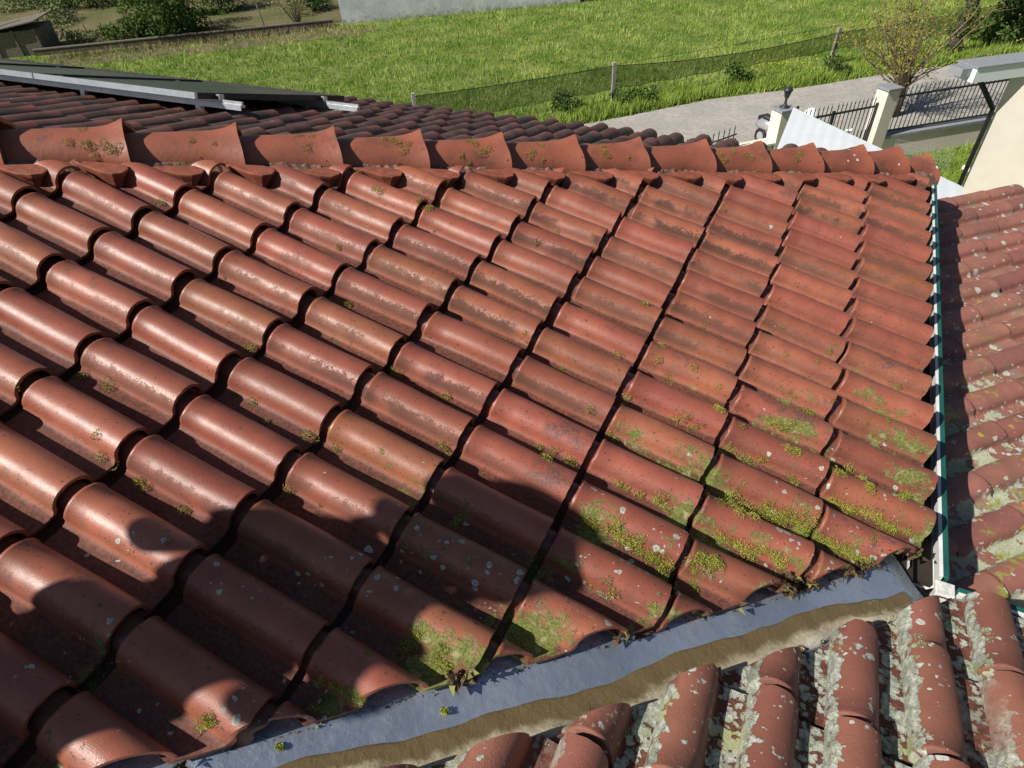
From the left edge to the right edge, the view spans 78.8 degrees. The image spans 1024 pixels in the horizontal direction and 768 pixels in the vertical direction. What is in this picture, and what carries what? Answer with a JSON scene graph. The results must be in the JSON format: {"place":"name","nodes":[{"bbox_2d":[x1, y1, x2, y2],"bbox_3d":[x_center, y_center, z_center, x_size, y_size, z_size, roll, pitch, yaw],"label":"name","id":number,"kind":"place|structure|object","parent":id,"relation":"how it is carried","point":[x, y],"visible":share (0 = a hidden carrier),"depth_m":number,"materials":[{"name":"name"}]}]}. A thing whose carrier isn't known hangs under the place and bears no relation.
{"place":"outdoors","nodes":[
{"label":"outdoors","id":0,"kind":"place"},
{"bbox_2d":[0,0,341,45],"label":"garden soil","id":1,"kind":"structure","parent":0,"point":[91,17],"depth_m":40.03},
{"bbox_2d":[0,0,50,13],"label":"bush","id":2,"kind":"object","parent":1,"relation":"on","point":[27,5],"visible":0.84,"depth_m":45.02,"materials":[{"name":"green plant"}]},
{"bbox_2d":[0,10,60,57],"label":"shed","id":3,"kind":"structure","parent":1,"relation":"on","point":[23,36],"depth_m":34.30,"materials":[{"name":"grey wood"}]},
{"bbox_2d":[28,0,76,28],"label":"bush","id":4,"kind":"object","parent":1,"relation":"on","point":[63,15],"visible":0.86,"depth_m":40.56,"materials":[{"name":"green plant"}]},
{"bbox_2d":[53,28,92,44],"bbox_3d":[-25.185,-19.785,35.619,2.126,0.986,1.523,16,45,21],"label":"bush","id":5,"kind":"object","parent":1,"relation":"on","point":[77,38],"visible":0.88,"depth_m":35.52,"materials":[{"name":"green plant"}]},
{"bbox_2d":[38,0,120,9],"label":"bush","id":6,"kind":"object","parent":1,"relation":"on","point":[86,2],"visible":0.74,"depth_m":44.27,"materials":[{"name":"green plant"}]},
{"bbox_2d":[85,22,127,41],"bbox_3d":[-23.586,-20.464,36.286,2.298,0.914,1.862,16,45,21],"label":"bush","id":7,"kind":"object","parent":1,"relation":"on","point":[96,33],"visible":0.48,"depth_m":36.18,"materials":[{"name":"green plant"}]},
{"bbox_2d":[98,11,154,40],"bbox_3d":[-22.011,-20.718,36.104,2.448,1.430,3.507,16,45,21],"label":"bush","id":8,"kind":"object","parent":1,"relation":"on","point":[140,28],"visible":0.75,"depth_m":35.72,"materials":[{"name":"green plant"}]},
{"bbox_2d":[114,0,146,6],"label":"bush","id":9,"kind":"object","parent":1,"relation":"on","point":[129,2],"visible":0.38,"depth_m":44.31,"materials":[{"name":"green plant"}]},
{"bbox_2d":[108,0,213,36],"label":"bush","id":10,"kind":"object","parent":1,"relation":"on","point":[170,11],"visible":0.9,"depth_m":35.40,"materials":[{"name":"green plant"}]},
{"bbox_2d":[186,0,250,15],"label":"bush","id":11,"kind":"object","parent":1,"relation":"on","point":[217,11],"visible":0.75,"depth_m":40.35,"materials":[{"name":"green plant"}]},
{"bbox_2d":[284,0,333,12],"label":"bush","id":12,"kind":"object","parent":1,"relation":"on","point":[314,3],"visible":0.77,"depth_m":38.81,"materials":[{"name":"green plant"}]},
{"bbox_2d":[44,28,381,65],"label":"dry verge","id":13,"kind":"structure","parent":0,"point":[205,45],"depth_m":33.81,"materials":[{"name":"green plant"}]},
{"bbox_2d":[9,0,1023,182],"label":"ground","id":14,"kind":"structure","parent":0,"point":[470,43],"depth_m":30.19,"materials":[{"name":"green plant"}]},
{"bbox_2d":[32,19,333,55],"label":"garden wall","id":15,"kind":"structure","parent":14,"relation":"on","point":[98,45],"depth_m":35.00,"materials":[{"name":"grey concrete"}]},
{"bbox_2d":[44,21,349,61],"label":"dry grass","id":16,"kind":"structure","parent":14,"relation":"on","point":[171,43],"depth_m":34.55,"materials":[{"name":"plant"}]},
{"bbox_2d":[263,0,309,21],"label":"bare shrub","id":17,"kind":"object","parent":14,"relation":"on","point":[294,15],"visible":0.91,"depth_m":35.42,"materials":[{"name":"brown plant"}]},
{"bbox_2d":[338,0,579,23],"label":"whitewashed wall","id":18,"kind":"structure","parent":14,"relation":"on","point":[356,11],"depth_m":36.21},
{"bbox_2d":[0,58,1023,767],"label":"tiled house","id":19,"kind":"structure","parent":14,"relation":"on","point":[250,602],"depth_m":2.08,"materials":[{"name":"tile"}]},
{"bbox_2d":[0,75,244,110],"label":"mounting rail","id":20,"kind":"object","parent":19,"relation":"attached to","point":[221,102],"visible":0.71,"depth_m":4.42,"materials":[{"name":"metal"}]},
{"bbox_2d":[56,66,359,111],"bbox_3d":[-4.796,-3.151,6.308,8.000,0.156,0.079,16,45,21],"label":"mounting rail","id":21,"kind":"object","parent":19,"relation":"attached to","point":[324,103],"visible":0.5,"depth_m":4.98,"materials":[{"name":"metal"}]},
{"bbox_2d":[0,58,77,66],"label":"solar panel","id":22,"kind":"object","parent":21,"relation":"attached to","point":[3,60],"visible":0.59,"depth_m":6.57,"materials":[{"name":"glass"}]},
{"bbox_2d":[0,63,195,79],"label":"solar panel","id":23,"kind":"object","parent":21,"relation":"attached to","point":[20,70],"visible":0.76,"depth_m":5.67,"materials":[{"name":"glass"}]},
{"bbox_2d":[33,73,344,100],"bbox_3d":[-2.458,-2.325,4.896,1.650,0.476,1.416,16,45,21],"label":"solar panel","id":24,"kind":"object","parent":21,"relation":"attached to","point":[195,89],"visible":1,"depth_m":4.67,"materials":[{"name":"glass"}]},
{"bbox_2d":[275,742,283,751],"bbox_3d":[-0.554,0.864,1.485,0.025,0.019,0.023,-13,42,-9],"label":"moss ball","id":25,"kind":"object","parent":19,"relation":"on","point":[279,745],"visible":1,"depth_m":1.48,"materials":[{"name":"green plant"}]},
{"bbox_2d":[439,707,449,715],"bbox_3d":[-0.173,0.841,1.604,0.029,0.022,0.023,-1,42,4],"label":"moss ball","id":26,"kind":"object","parent":19,"relation":"on","point":[446,711],"visible":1,"depth_m":1.60,"materials":[{"name":"green plant"}]},
{"bbox_2d":[17,127,920,738],"bbox_3d":[0.351,-0.406,2.556,3.963,1.131,2.474,-15,43,-12],"label":"moss","id":27,"kind":"object","parent":19,"relation":"on","point":[209,723],"visible":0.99,"depth_m":2.13,"materials":[{"name":"green plant"}]},
{"bbox_2d":[78,143,928,767],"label":"leaf litter","id":28,"kind":"object","parent":19,"relation":"on","point":[792,579],"visible":0.94,"depth_m":1.96,"materials":[{"name":"plant"}]},
{"bbox_2d":[541,565,1017,767],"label":"lichen","id":29,"kind":"object","parent":19,"relation":"on","point":[813,669],"visible":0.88,"depth_m":1.77},
{"bbox_2d":[914,184,1023,607],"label":"porch roof","id":30,"kind":"structure","parent":19,"relation":"attached to","point":[981,248],"depth_m":3.34,"materials":[{"name":"tile"}]},
{"bbox_2d":[550,88,584,112],"bbox_3d":[2.021,-10.552,23.202,1.440,0.742,1.340,16,45,21],"label":"weed clump","id":31,"kind":"object","parent":14,"relation":"on","point":[559,104],"visible":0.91,"depth_m":23.13,"materials":[{"name":"green plant"}]},
{"bbox_2d":[608,88,635,104],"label":"weed clump","id":32,"kind":"object","parent":14,"relation":"on","point":[624,96],"visible":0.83,"depth_m":23.35,"materials":[{"name":"green plant"}]},
{"bbox_2d":[630,84,661,101],"bbox_3d":[4.981,-10.835,23.351,1.182,0.651,1.526,-5,42,-1],"label":"weed clump","id":33,"kind":"object","parent":14,"relation":"on","point":[639,93],"visible":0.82,"depth_m":23.33,"materials":[{"name":"green plant"}]},
{"bbox_2d":[411,0,1006,112],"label":"net fence","id":34,"kind":"object","parent":14,"relation":"on","point":[613,77],"visible":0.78,"depth_m":23.40,"materials":[{"name":"metal"}]},
{"bbox_2d":[724,60,758,86],"bbox_3d":[8.847,-12.025,24.133,1.483,1.013,1.352,16,45,21],"label":"weed clump","id":35,"kind":"object","parent":14,"relation":"on","point":[734,68],"visible":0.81,"depth_m":24.17,"materials":[{"name":"green plant"}]},
{"bbox_2d":[739,138,774,148],"bbox_3d":[6.582,-6.081,17.383,1.100,1.220,0.420,-14,43,-11],"label":"wall stub","id":36,"kind":"object","parent":14,"relation":"on","point":[769,143],"depth_m":17.03,"materials":[{"name":"beige concrete"}]},
{"bbox_2d":[515,36,1023,124],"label":"verge weeds","id":37,"kind":"object","parent":14,"relation":"on","point":[597,112],"visible":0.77,"depth_m":23.72,"materials":[{"name":"green plant"}]},
{"bbox_2d":[716,49,854,73],"bbox_3d":[10.650,-13.192,25.397,5.777,0.295,3.820,4,42,10],"label":"flower patch","id":38,"kind":"object","parent":14,"relation":"on","point":[781,62],"visible":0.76,"depth_m":25.07,"materials":[{"name":"green plant"}]},
{"bbox_2d":[823,52,852,76],"bbox_3d":[12.785,-12.445,24.402,1.305,0.897,0.900,57,69,45],"label":"weed clump","id":39,"kind":"object","parent":14,"relation":"on","point":[835,63],"visible":0.62,"depth_m":24.28,"materials":[{"name":"green plant"}]},
{"bbox_2d":[777,107,962,198],"bbox_3d":[7.505,-3.955,13.934,3.522,2.542,5.280,16,45,21],"label":"carport","id":40,"kind":"object","parent":14,"relation":"on","point":[802,128],"visible":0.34,"depth_m":13.93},
{"bbox_2d":[895,139,956,169],"bbox_3d":[11.830,-6.594,17.986,1.564,0.613,0.006,27,50,30],"label":"wire fence","id":41,"kind":"object","parent":14,"relation":"on","point":[928,152],"visible":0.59,"depth_m":17.83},
{"bbox_2d":[829,0,1022,117],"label":"pollarded tree","id":42,"kind":"object","parent":14,"relation":"on","point":[897,67],"visible":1,"depth_m":19.60,"materials":[{"name":"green plant"}]},
{"bbox_2d":[905,149,977,184],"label":"lawn grass","id":43,"kind":"structure","parent":14,"relation":"on","point":[958,171],"depth_m":18.15,"materials":[{"name":"green plant"}]},
{"bbox_2d":[881,78,1009,155],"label":"railing wall","id":44,"kind":"structure","parent":14,"relation":"on","point":[946,133],"depth_m":18.39,"materials":[{"name":"metal"}]},
{"bbox_2d":[943,0,980,53],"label":"ivy tree","id":45,"kind":"object","parent":14,"relation":"on","point":[970,6],"visible":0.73,"depth_m":24.88,"materials":[{"name":"green plant"}]},
{"bbox_2d":[947,52,1023,194],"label":"cream house","id":46,"kind":"structure","parent":14,"relation":"on","point":[998,160],"depth_m":14.62,"materials":[{"name":"beige paint"}]},
{"bbox_2d":[966,16,1023,44],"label":"dark bush","id":47,"kind":"object","parent":14,"relation":"on","point":[998,30],"visible":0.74,"depth_m":26.05,"materials":[{"name":"green plant"}]},
{"bbox_2d":[971,0,1023,43],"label":"dark bush","id":48,"kind":"object","parent":14,"relation":"on","point":[1013,18],"visible":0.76,"depth_m":26.12,"materials":[{"name":"green plant"}]},
{"bbox_2d":[584,65,1008,145],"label":"road","id":49,"kind":"structure","parent":0,"point":[714,117],"depth_m":22.18,"materials":[{"name":"grey asphalt"}]},
{"bbox_2d":[687,125,736,144],"bbox_3d":[3.480,-5.622,16.449,5.341,1.560,0.042,-14,43,-11],"label":"curved railing","id":50,"kind":"object","parent":49,"relation":"on","point":[728,136],"visible":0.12,"depth_m":16.55,"materials":[{"name":"metal"}]},
{"bbox_2d":[754,106,798,139],"bbox_3d":[8.086,-7.887,19.197,0.730,1.326,1.552,-30,48,-26],"label":"scooter","id":51,"kind":"object","parent":49,"relation":"on","point":[762,123],"visible":0.23,"depth_m":19.52,"materials":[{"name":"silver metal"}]},
{"bbox_2d":[766,104,797,148],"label":"gate pillar","id":52,"kind":"structure","parent":49,"relation":"on","point":[779,118],"depth_m":16.72,"materials":[{"name":"beige paint"}]},
{"bbox_2d":[779,84,792,108],"bbox_3d":[7.221,-7.569,16.374,0.260,0.590,0.260,16,45,21],"label":"lantern","id":53,"kind":"object","parent":52,"relation":"on","point":[788,90],"visible":1,"depth_m":16.34,"materials":[{"name":"paint"}]},
{"bbox_2d":[802,97,878,141],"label":"driveway gate","id":54,"kind":"structure","parent":52,"relation":"attached to","point":[834,113],"depth_m":17.39,"materials":[{"name":"metal"}]},
{"bbox_2d":[845,128,853,133],"bbox_3d":[9.565,-7.149,17.736,0.273,0.232,0.107,-13,42,-10],"label":"white rag","id":55,"kind":"object","parent":54,"relation":"attached to","point":[849,131],"visible":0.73,"depth_m":17.68,"materials":[{"name":"fabric"}]},
{"bbox_2d":[804,108,818,118],"bbox_3d":[9.922,-8.867,20.712,0.520,0.580,0.520,16,45,21],"label":"white bundle","id":56,"kind":"object","parent":49,"relation":"on","point":[812,112],"visible":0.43,"depth_m":20.47,"materials":[{"name":"fabric"}]},
{"bbox_2d":[862,82,903,147],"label":"gate pillar","id":57,"kind":"structure","parent":49,"relation":"on","point":[887,95],"depth_m":17.50,"materials":[{"name":"beige paint"}]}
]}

